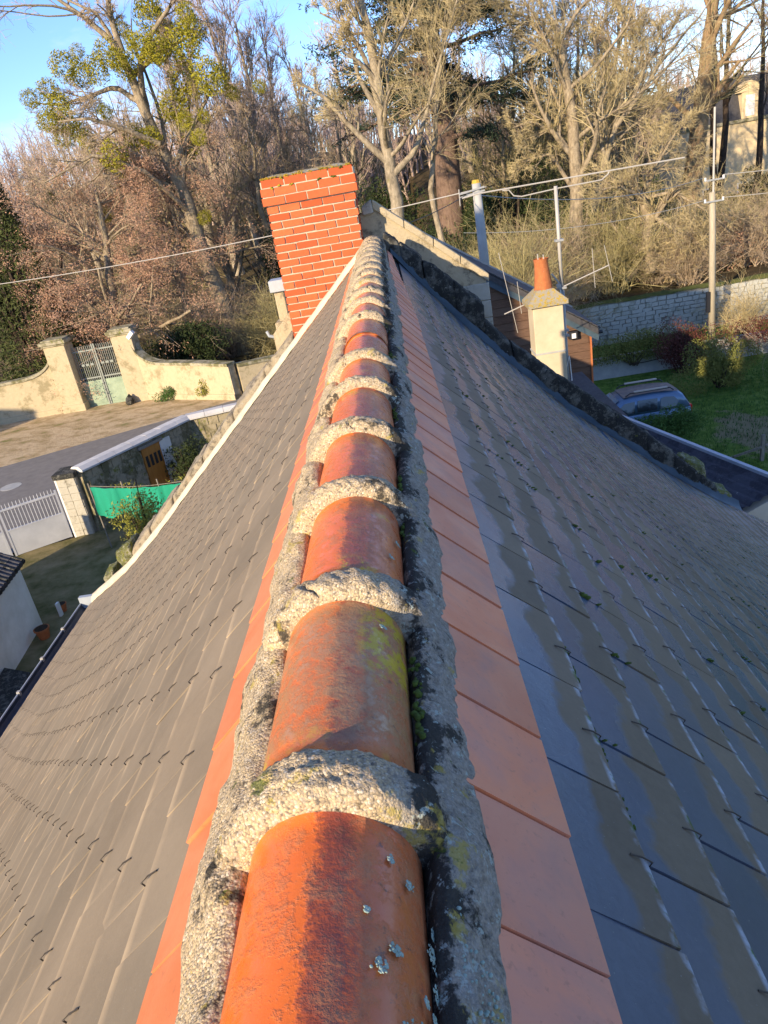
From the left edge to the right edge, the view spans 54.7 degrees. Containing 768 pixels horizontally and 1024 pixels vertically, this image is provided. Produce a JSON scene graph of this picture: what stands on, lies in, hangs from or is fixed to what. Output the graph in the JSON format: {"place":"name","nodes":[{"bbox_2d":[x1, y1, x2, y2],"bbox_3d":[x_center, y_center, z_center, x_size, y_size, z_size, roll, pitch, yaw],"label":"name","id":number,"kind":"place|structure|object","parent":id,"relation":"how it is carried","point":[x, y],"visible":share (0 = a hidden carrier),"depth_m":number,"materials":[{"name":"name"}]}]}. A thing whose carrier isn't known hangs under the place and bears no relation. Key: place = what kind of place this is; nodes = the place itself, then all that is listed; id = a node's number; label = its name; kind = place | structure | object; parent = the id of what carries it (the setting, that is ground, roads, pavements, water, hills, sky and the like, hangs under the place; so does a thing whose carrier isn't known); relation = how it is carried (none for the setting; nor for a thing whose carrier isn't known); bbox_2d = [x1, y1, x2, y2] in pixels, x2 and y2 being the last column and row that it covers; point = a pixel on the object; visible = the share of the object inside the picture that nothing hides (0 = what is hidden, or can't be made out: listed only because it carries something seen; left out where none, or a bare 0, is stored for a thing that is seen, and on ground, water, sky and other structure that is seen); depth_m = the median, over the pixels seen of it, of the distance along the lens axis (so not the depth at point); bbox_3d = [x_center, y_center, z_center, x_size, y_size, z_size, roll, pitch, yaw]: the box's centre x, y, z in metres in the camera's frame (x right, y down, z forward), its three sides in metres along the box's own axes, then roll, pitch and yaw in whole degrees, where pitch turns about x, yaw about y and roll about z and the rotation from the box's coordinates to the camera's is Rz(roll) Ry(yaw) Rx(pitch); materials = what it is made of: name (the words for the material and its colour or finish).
{"place":"outdoors","nodes":[
{"label":"outdoors","id":0,"kind":"place"},
{"bbox_2d":[0,489,72,555],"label":"white gate","id":1,"kind":"structure","parent":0,"point":[35,534],"depth_m":23.41,"materials":[{"name":"metal"}]},
{"bbox_2d":[13,513,153,672],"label":"yard lawn","id":2,"kind":"structure","parent":0,"point":[70,571],"depth_m":21.58,"materials":[{"name":"plant"}]},
{"bbox_2d":[0,668,30,717],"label":"stone trough","id":3,"kind":"object","parent":2,"relation":"on","point":[12,681],"visible":0.44,"depth_m":15.94,"materials":[{"name":"stone"}]},
{"bbox_2d":[0,552,42,673],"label":"white outbuilding","id":4,"kind":"structure","parent":2,"relation":"on","point":[20,620],"depth_m":17.75,"materials":[{"name":"paint"}]},
{"bbox_2d":[87,479,181,547],"bbox_3d":[-6.931,0.072,21.878,3.428,2.218,0.214,-4,25,15],"label":"netting fence","id":5,"kind":"object","parent":2,"relation":"on","point":[103,499],"visible":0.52,"depth_m":21.81,"materials":[{"name":"teal"}]},
{"bbox_2d":[105,479,163,544],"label":"forsythia shrub","id":6,"kind":"object","parent":2,"relation":"on","point":[144,519],"visible":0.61,"depth_m":18.55,"materials":[{"name":"green plant"}]},
{"bbox_2d":[0,399,237,552],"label":"road","id":7,"kind":"structure","parent":0,"point":[33,476],"depth_m":31.22,"materials":[{"name":"asphalt"}]},
{"bbox_2d":[163,433,208,482],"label":"ivy clump","id":8,"kind":"object","parent":7,"relation":"on","point":[180,466],"visible":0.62,"depth_m":25.95,"materials":[{"name":"green plant"}]},
{"bbox_2d":[0,97,767,554],"bbox_3d":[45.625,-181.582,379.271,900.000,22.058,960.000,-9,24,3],"label":"ground","id":9,"kind":"structure","parent":0,"point":[420,179],"depth_m":79.40,"materials":[{"name":"brown soil"}]},
{"bbox_2d":[0,182,100,381],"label":"cypress tree","id":10,"kind":"object","parent":9,"relation":"on","point":[11,322],"visible":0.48,"depth_m":42.07,"materials":[{"name":"green plant"}]},
{"bbox_2d":[24,108,108,277],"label":"bare tree","id":11,"kind":"object","parent":9,"relation":"on","point":[98,264],"visible":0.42,"depth_m":77.65,"materials":[{"name":"beige plant"}]},
{"bbox_2d":[8,146,127,327],"bbox_3d":[-23.186,-19.877,56.473,9.438,15.223,5.734,-15,25,-10],"label":"bare tree","id":12,"kind":"object","parent":9,"relation":"on","point":[60,226],"visible":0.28,"depth_m":55.20,"materials":[{"name":"beige plant"}]},
{"bbox_2d":[51,465,96,536],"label":"street pier","id":13,"kind":"structure","parent":9,"relation":"on","point":[72,498],"depth_m":23.59,"materials":[{"name":"stone"}]},
{"bbox_2d":[47,142,159,322],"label":"bare tree","id":14,"kind":"object","parent":9,"relation":"on","point":[102,205],"visible":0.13,"depth_m":60.59,"materials":[{"name":"beige plant"}]},
{"bbox_2d":[0,374,241,466],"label":"dirt verge","id":15,"kind":"structure","parent":9,"relation":"on","point":[20,441],"depth_m":37.21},
{"bbox_2d":[0,362,63,424],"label":"gate wall","id":16,"kind":"structure","parent":15,"relation":"on","point":[28,398],"depth_m":40.24,"materials":[{"name":"paint"}]},
{"bbox_2d":[37,334,89,413],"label":"gate pier","id":17,"kind":"structure","parent":15,"relation":"on","point":[57,350],"depth_m":39.75,"materials":[{"name":"paint"}]},
{"bbox_2d":[71,341,127,406],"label":"metal gate","id":18,"kind":"structure","parent":17,"relation":"attached to","point":[112,389],"depth_m":40.41,"materials":[{"name":"metal"}]},
{"bbox_2d":[104,323,148,404],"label":"gate pier","id":19,"kind":"structure","parent":15,"relation":"on","point":[124,337],"depth_m":39.45,"materials":[{"name":"paint"}]},
{"bbox_2d":[131,342,241,399],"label":"gate wall","id":20,"kind":"structure","parent":15,"relation":"on","point":[181,377],"depth_m":38.18,"materials":[{"name":"paint"}]},
{"bbox_2d":[235,355,272,393],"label":"street wall","id":21,"kind":"structure","parent":15,"relation":"on","point":[248,370],"depth_m":37.05,"materials":[{"name":"paint"}]},
{"bbox_2d":[0,122,244,414],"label":"oak tree","id":22,"kind":"object","parent":9,"relation":"on","point":[111,309],"visible":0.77,"depth_m":41.69,"materials":[{"name":"beige plant"}]},
{"bbox_2d":[60,128,187,321],"bbox_3d":[-18.880,-21.195,57.202,10.396,15.601,12.710,-18,25,-17],"label":"bare tree","id":23,"kind":"object","parent":9,"relation":"on","point":[153,296],"visible":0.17,"depth_m":57.10,"materials":[{"name":"beige plant"}]},
{"bbox_2d":[0,0,268,356],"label":"lime tree","id":24,"kind":"object","parent":9,"relation":"on","point":[151,50],"visible":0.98,"depth_m":41.06,"materials":[{"name":"green plant"}]},
{"bbox_2d":[71,402,236,530],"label":"boundary wall","id":25,"kind":"structure","parent":9,"relation":"on","point":[140,458],"depth_m":25.41,"materials":[{"name":"grey stone"}]},
{"bbox_2d":[140,441,171,486],"bbox_3d":[-7.878,-1.419,25.854,0.085,1.950,0.835,6,29,32],"label":"door","id":26,"kind":"structure","parent":25,"relation":"in","point":[153,456],"depth_m":25.72,"materials":[{"name":"brown wood"}]},
{"bbox_2d":[91,101,241,316],"bbox_3d":[-13.989,-18.783,49.336,9.994,16.119,6.071,-13,24,-7],"label":"bare tree","id":27,"kind":"object","parent":9,"relation":"on","point":[170,218],"visible":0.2,"depth_m":48.66,"materials":[{"name":"beige plant"}]},
{"bbox_2d":[96,285,250,362],"bbox_3d":[-12.436,-10.364,44.527,10.040,6.517,9.298,-13,24,-6],"label":"twiggy shrub","id":28,"kind":"object","parent":9,"relation":"on","point":[205,314],"visible":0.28,"depth_m":44.04,"materials":[{"name":"plant"}]},
{"bbox_2d":[69,122,278,323],"bbox_3d":[-12.354,-16.005,49.475,13.991,17.018,14.902,-9,24,3],"label":"oak tree","id":29,"kind":"object","parent":9,"relation":"on","point":[201,187],"visible":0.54,"depth_m":46.30,"materials":[{"name":"beige plant"}]},
{"bbox_2d":[148,0,217,252],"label":"bare tree","id":30,"kind":"object","parent":9,"relation":"on","point":[170,88],"visible":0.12,"depth_m":77.20,"materials":[{"name":"brown plant"}]},
{"bbox_2d":[142,318,232,360],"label":"laurel bush","id":31,"kind":"object","parent":9,"relation":"on","point":[197,342],"visible":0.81,"depth_m":41.88,"materials":[{"name":"green plant"}]},
{"bbox_2d":[156,0,249,275],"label":"bare tree","id":32,"kind":"object","parent":9,"relation":"on","point":[211,157],"visible":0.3,"depth_m":71.49,"materials":[{"name":"brown plant"}]},
{"bbox_2d":[129,83,295,312],"bbox_3d":[-13.008,-21.348,53.094,11.551,17.334,14.123,9,31,37],"label":"bare tree","id":33,"kind":"object","parent":9,"relation":"on","point":[229,273],"visible":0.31,"depth_m":53.70,"materials":[{"name":"beige plant"}]},
{"bbox_2d":[159,273,277,359],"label":"twiggy shrub","id":34,"kind":"object","parent":9,"relation":"on","point":[228,352],"visible":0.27,"depth_m":46.49,"materials":[{"name":"plant"}]},
{"bbox_2d":[188,0,278,258],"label":"bare tree","id":35,"kind":"object","parent":9,"relation":"on","point":[222,45],"visible":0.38,"depth_m":71.97,"materials":[{"name":"brown plant"}]},
{"bbox_2d":[204,0,278,180],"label":"bare tree","id":36,"kind":"object","parent":9,"relation":"on","point":[244,42],"visible":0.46,"depth_m":75.42,"materials":[{"name":"brown plant"}]},
{"bbox_2d":[208,71,278,315],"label":"bare tree","id":37,"kind":"object","parent":9,"relation":"on","point":[252,189],"visible":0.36,"depth_m":54.42,"materials":[{"name":"brown plant"}]},
{"bbox_2d":[213,284,278,360],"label":"twiggy shrub","id":38,"kind":"object","parent":9,"relation":"on","point":[257,344],"visible":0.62,"depth_m":44.48,"materials":[{"name":"plant"}]},
{"bbox_2d":[225,264,279,355],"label":"twiggy shrub","id":39,"kind":"object","parent":9,"relation":"on","point":[273,312],"visible":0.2,"depth_m":43.92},
{"bbox_2d":[181,48,324,264],"bbox_3d":[-8.668,-21.834,51.740,11.104,17.910,6.745,-14,24,-7],"label":"bare tree","id":40,"kind":"object","parent":9,"relation":"on","point":[254,178],"visible":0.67,"depth_m":50.29,"materials":[{"name":"beige plant"}]},
{"bbox_2d":[244,225,281,310],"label":"bare tree","id":41,"kind":"object","parent":9,"relation":"on","point":[276,269],"visible":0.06,"depth_m":51.90,"materials":[{"name":"brown plant"}]},
{"bbox_2d":[242,0,304,178],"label":"bare tree","id":42,"kind":"object","parent":9,"relation":"on","point":[271,62],"visible":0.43,"depth_m":79.58,"materials":[{"name":"brown plant"}]},
{"bbox_2d":[251,68,303,211],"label":"bare tree","id":43,"kind":"object","parent":9,"relation":"on","point":[281,122],"visible":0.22,"depth_m":54.96,"materials":[{"name":"brown plant"}]},
{"bbox_2d":[266,277,289,337],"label":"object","id":44,"kind":"object","parent":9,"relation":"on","point":[276,288],"visible":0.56,"depth_m":8.97,"materials":[{"name":"beige stone"}]},
{"bbox_2d":[261,21,335,173],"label":"bare tree","id":45,"kind":"object","parent":9,"relation":"on","point":[282,36],"visible":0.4,"depth_m":77.80,"materials":[{"name":"brown plant"}]},
{"bbox_2d":[273,62,364,201],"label":"bare tree","id":46,"kind":"object","parent":9,"relation":"on","point":[310,134],"visible":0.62,"depth_m":51.43,"materials":[{"name":"beige plant"}]},
{"bbox_2d":[298,17,378,212],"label":"bare tree","id":47,"kind":"object","parent":9,"relation":"on","point":[356,140],"visible":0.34,"depth_m":76.29,"materials":[{"name":"brown plant"}]},
{"bbox_2d":[281,68,412,217],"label":"bare tree","id":48,"kind":"object","parent":9,"relation":"on","point":[339,148],"visible":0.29,"depth_m":56.90,"materials":[{"name":"beige plant"}]},
{"bbox_2d":[0,162,767,1023],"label":"slate house","id":49,"kind":"structure","parent":9,"relation":"on","point":[404,660],"depth_m":1.43,"materials":[{"name":"stone"}]},
{"bbox_2d":[273,200,492,350],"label":"stone gable","id":50,"kind":"structure","parent":49,"relation":"attached to","point":[377,219],"depth_m":8.44,"materials":[{"name":"beige stone"}]},
{"bbox_2d":[0,25,767,252],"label":"wood","id":51,"kind":"object","parent":9,"relation":"on","point":[408,145],"visible":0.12,"depth_m":99.73,"materials":[{"name":"plant"}]},
{"bbox_2d":[290,0,485,218],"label":"ash tree","id":52,"kind":"object","parent":9,"relation":"on","point":[374,71],"visible":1,"depth_m":35.91,"materials":[{"name":"beige plant"}]},
{"bbox_2d":[356,174,434,233],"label":"yew tree","id":53,"kind":"object","parent":9,"relation":"on","point":[385,202],"visible":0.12,"depth_m":51.00,"materials":[{"name":"green plant"}]},
{"bbox_2d":[297,0,572,241],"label":"cedar tree","id":54,"kind":"object","parent":9,"relation":"on","point":[448,179],"visible":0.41,"depth_m":45.54,"materials":[{"name":"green plant"}]},
{"bbox_2d":[359,0,510,241],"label":"ash tree","id":55,"kind":"object","parent":9,"relation":"on","point":[433,142],"visible":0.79,"depth_m":37.74,"materials":[{"name":"brown plant"}]},
{"bbox_2d":[433,203,509,265],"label":"ivy thicket","id":56,"kind":"object","parent":9,"relation":"on","point":[471,229],"visible":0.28,"depth_m":47.14,"materials":[{"name":"green plant"}]},
{"bbox_2d":[460,179,489,264],"bbox_3d":[3.472,-5.672,24.914,0.823,10.081,0.400,-9,24,3],"label":"concrete pole","id":57,"kind":"object","parent":9,"relation":"on","point":[481,229],"visible":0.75,"depth_m":23.23,"materials":[{"name":"grey concrete"}]},
{"bbox_2d":[421,56,568,245],"bbox_3d":[8.748,-22.591,49.598,11.298,13.868,9.241,-27,29,-34],"label":"bare tree","id":58,"kind":"object","parent":9,"relation":"on","point":[479,165],"visible":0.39,"depth_m":48.56,"materials":[{"name":"beige plant"}]},
{"bbox_2d":[436,146,568,255],"bbox_3d":[8.085,-18.812,48.877,9.235,8.938,4.880,-9,24,3],"label":"shrub","id":59,"kind":"object","parent":9,"relation":"on","point":[488,201],"visible":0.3,"depth_m":47.65,"materials":[{"name":"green plant"}]},
{"bbox_2d":[428,234,602,382],"bbox_3d":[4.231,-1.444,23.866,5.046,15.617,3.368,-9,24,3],"label":"timber clad building","id":60,"kind":"structure","parent":9,"relation":"on","point":[583,331],"depth_m":20.57,"materials":[{"name":"brown wood"}]},
{"bbox_2d":[462,18,593,236],"bbox_3d":[10.056,-24.233,49.469,10.973,16.468,13.417,-20,26,-22],"label":"bare tree","id":61,"kind":"object","parent":9,"relation":"on","point":[534,144],"visible":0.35,"depth_m":48.57,"materials":[{"name":"beige plant"}]},
{"bbox_2d":[447,192,612,303],"bbox_3d":[6.571,-12.948,39.362,11.091,8.217,10.840,1,27,24],"label":"twiggy shrub","id":62,"kind":"object","parent":9,"relation":"on","point":[513,267],"visible":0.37,"depth_m":38.42,"materials":[{"name":"plant"}]},
{"bbox_2d":[450,0,625,236],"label":"bare tree","id":63,"kind":"object","parent":9,"relation":"on","point":[513,115],"visible":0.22,"depth_m":50.68,"materials":[{"name":"beige plant"}]},
{"bbox_2d":[475,202,620,302],"bbox_3d":[8.171,-13.988,41.783,9.859,6.915,9.371,-3,25,16],"label":"twiggy shrub","id":64,"kind":"object","parent":9,"relation":"on","point":[540,255],"visible":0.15,"depth_m":40.37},
{"bbox_2d":[474,0,634,222],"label":"bare tree","id":65,"kind":"object","parent":9,"relation":"on","point":[570,32],"visible":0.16,"depth_m":52.10,"materials":[{"name":"beige plant"}]},
{"bbox_2d":[476,198,641,296],"bbox_3d":[9.954,-14.348,42.194,11.076,7.190,10.258,-4,25,14],"label":"twiggy shrub","id":66,"kind":"object","parent":9,"relation":"on","point":[573,248],"visible":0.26,"depth_m":41.09,"materials":[{"name":"plant"}]},
{"bbox_2d":[473,0,671,296],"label":"maple tree","id":67,"kind":"object","parent":9,"relation":"on","point":[571,149],"visible":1,"depth_m":39.22,"materials":[{"name":"beige plant"}]},
{"bbox_2d":[532,372,627,420],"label":"annexe","id":68,"kind":"structure","parent":9,"relation":"on","point":[583,381],"depth_m":17.95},
{"bbox_2d":[522,254,567,396],"bbox_3d":[3.658,-4.036,16.669,0.855,3.406,0.810,-9,24,3],"label":"rendered chimney","id":69,"kind":"object","parent":68,"relation":"on","point":[543,300],"visible":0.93,"depth_m":16.29,"materials":[{"name":"paint"}]},
{"bbox_2d":[458,157,684,380],"bbox_3d":[4.338,-5.022,16.698,4.791,4.933,0.165,-9,24,3],"label":"aerial mast","id":70,"kind":"object","parent":69,"relation":"attached to","point":[560,286],"visible":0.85,"depth_m":16.21,"materials":[{"name":"silver metal"}]},
{"bbox_2d":[546,215,630,301],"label":"twiggy shrub","id":71,"kind":"object","parent":9,"relation":"on","point":[586,290],"visible":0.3,"depth_m":41.95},
{"bbox_2d":[505,178,674,295],"bbox_3d":[12.211,-15.788,43.783,10.279,7.616,10.047,3,27,27],"label":"twiggy shrub","id":72,"kind":"object","parent":9,"relation":"on","point":[603,227],"visible":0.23,"depth_m":42.37,"materials":[{"name":"plant"}]},
{"bbox_2d":[501,0,686,221],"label":"bare tree","id":73,"kind":"object","parent":9,"relation":"on","point":[575,72],"visible":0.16,"depth_m":52.74,"materials":[{"name":"beige plant"}]},
{"bbox_2d":[495,0,715,237],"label":"bare tree","id":74,"kind":"object","parent":9,"relation":"on","point":[594,47],"visible":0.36,"depth_m":46.14,"materials":[{"name":"beige plant"}]},
{"bbox_2d":[522,178,701,298],"bbox_3d":[12.812,-15.142,42.207,10.213,7.567,9.983,-24,28,-28],"label":"twiggy shrub","id":75,"kind":"object","parent":9,"relation":"on","point":[615,265],"visible":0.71,"depth_m":41.48,"materials":[{"name":"plant"}]},
{"bbox_2d":[539,0,720,219],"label":"bare tree","id":76,"kind":"object","parent":9,"relation":"on","point":[634,131],"visible":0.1,"depth_m":51.48,"materials":[{"name":"beige plant"}]},
{"bbox_2d":[558,0,713,226],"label":"bare tree","id":77,"kind":"object","parent":9,"relation":"on","point":[624,143],"visible":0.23,"depth_m":49.37,"materials":[{"name":"beige plant"}]},
{"bbox_2d":[541,0,757,212],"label":"maple tree","id":78,"kind":"object","parent":9,"relation":"on","point":[659,28],"visible":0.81,"depth_m":40.45,"materials":[{"name":"brown plant"}]},
{"bbox_2d":[571,273,767,345],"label":"retaining wall","id":79,"kind":"structure","parent":9,"relation":"on","point":[649,310],"depth_m":40.10,"materials":[{"name":"stone"}]},
{"bbox_2d":[603,204,736,285],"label":"twiggy shrub","id":80,"kind":"object","parent":9,"relation":"on","point":[657,281],"visible":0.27,"depth_m":42.51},
{"bbox_2d":[575,111,767,273],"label":"pollard tree","id":81,"kind":"object","parent":9,"relation":"on","point":[645,205],"visible":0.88,"depth_m":39.58,"materials":[{"name":"beige plant"}]},
{"bbox_2d":[608,156,756,281],"bbox_3d":[16.715,-15.962,42.206,10.638,7.462,10.111,-4,25,14],"label":"twiggy shrub","id":82,"kind":"object","parent":9,"relation":"on","point":[706,218],"visible":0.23,"depth_m":41.77,"materials":[{"name":"plant"}]},
{"bbox_2d":[610,415,767,521],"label":"corrugated shed","id":83,"kind":"structure","parent":9,"relation":"on","point":[745,484],"depth_m":11.27,"materials":[{"name":"metal"}]},
{"bbox_2d":[612,212,767,284],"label":"bramble bank","id":84,"kind":"structure","parent":9,"relation":"on","point":[739,239],"depth_m":43.30,"materials":[{"name":"brown plant"}]},
{"bbox_2d":[629,203,766,287],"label":"twiggy shrub","id":85,"kind":"object","parent":9,"relation":"on","point":[688,277],"visible":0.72,"depth_m":40.81,"materials":[{"name":"plant"}]},
{"bbox_2d":[636,0,767,228],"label":"oak tree","id":86,"kind":"object","parent":9,"relation":"on","point":[703,117],"visible":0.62,"depth_m":50.51,"materials":[{"name":"brown plant"}]},
{"bbox_2d":[653,72,767,200],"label":"cream house","id":87,"kind":"structure","parent":9,"relation":"on","point":[742,132],"depth_m":76.44,"materials":[{"name":"white paint"}]},
{"bbox_2d":[662,155,767,271],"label":"twiggy shrub","id":88,"kind":"object","parent":9,"relation":"on","point":[756,239],"visible":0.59,"depth_m":42.51,"materials":[{"name":"plant"}]},
{"bbox_2d":[678,0,766,204],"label":"ash tree","id":89,"kind":"object","parent":9,"relation":"on","point":[711,132],"visible":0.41,"depth_m":58.45,"materials":[{"name":"brown plant"}]},
{"bbox_2d":[678,0,767,208],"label":"ash tree","id":90,"kind":"object","parent":9,"relation":"on","point":[724,141],"visible":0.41,"depth_m":58.06,"materials":[{"name":"brown plant"}]},
{"bbox_2d":[744,0,767,203],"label":"ash tree","id":91,"kind":"object","parent":9,"relation":"on","point":[761,107],"visible":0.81,"depth_m":63.65,"materials":[{"name":"brown plant"}]},
{"bbox_2d":[0,0,767,195],"label":"sky","id":92,"kind":"structure","parent":0,"point":[24,59],"materials":[{"name":"blue"}]},
{"bbox_2d":[592,320,767,471],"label":"lawn","id":93,"kind":"structure","parent":0,"point":[603,387],"depth_m":29.33,"materials":[{"name":"green plant"}]},
{"bbox_2d":[607,378,692,423],"bbox_3d":[9.279,-3.795,28.122,4.297,1.921,2.115,-9,24,3],"label":"parked car","id":94,"kind":"object","parent":93,"relation":"on","point":[635,401],"visible":0.3,"depth_m":27.24,"materials":[{"name":"blue paint"}]},
{"bbox_2d":[634,403,708,439],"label":"dark shrub","id":95,"kind":"object","parent":93,"relation":"on","point":[678,423],"visible":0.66,"depth_m":25.06,"materials":[{"name":"green plant"}]},
{"bbox_2d":[593,330,767,380],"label":"garden wall","id":96,"kind":"structure","parent":93,"relation":"on","point":[622,368],"depth_m":34.99,"materials":[{"name":"grey concrete"}]},
{"bbox_2d":[592,321,738,366],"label":"ivy hedge","id":97,"kind":"object","parent":96,"relation":"attached to","point":[637,344],"visible":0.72,"depth_m":34.21,"materials":[{"name":"green plant"}]},
{"bbox_2d":[673,313,767,353],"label":"ivy hedge","id":98,"kind":"object","parent":96,"relation":"attached to","point":[759,329],"visible":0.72,"depth_m":33.82,"materials":[{"name":"green plant"}]},
{"bbox_2d":[651,315,709,374],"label":"copper hedge","id":99,"kind":"object","parent":93,"relation":"on","point":[676,342],"visible":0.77,"depth_m":33.41,"materials":[{"name":"red plant"}]},
{"bbox_2d":[703,107,724,338],"bbox_3d":[15.882,-13.443,35.935,0.950,11.002,0.380,-9,24,3],"label":"wooden utility pole","id":100,"kind":"object","parent":93,"relation":"on","point":[710,301],"visible":0.95,"depth_m":36.11,"materials":[{"name":"grey wood"}]},
{"bbox_2d":[668,331,765,397],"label":"garden shrub","id":101,"kind":"object","parent":93,"relation":"on","point":[717,366],"visible":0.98,"depth_m":30.74,"materials":[{"name":"green plant"}]},
{"bbox_2d":[686,262,767,338],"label":"twiggy shrub","id":102,"kind":"object","parent":93,"relation":"on","point":[742,311],"visible":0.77,"depth_m":38.20,"materials":[{"name":"plant"}]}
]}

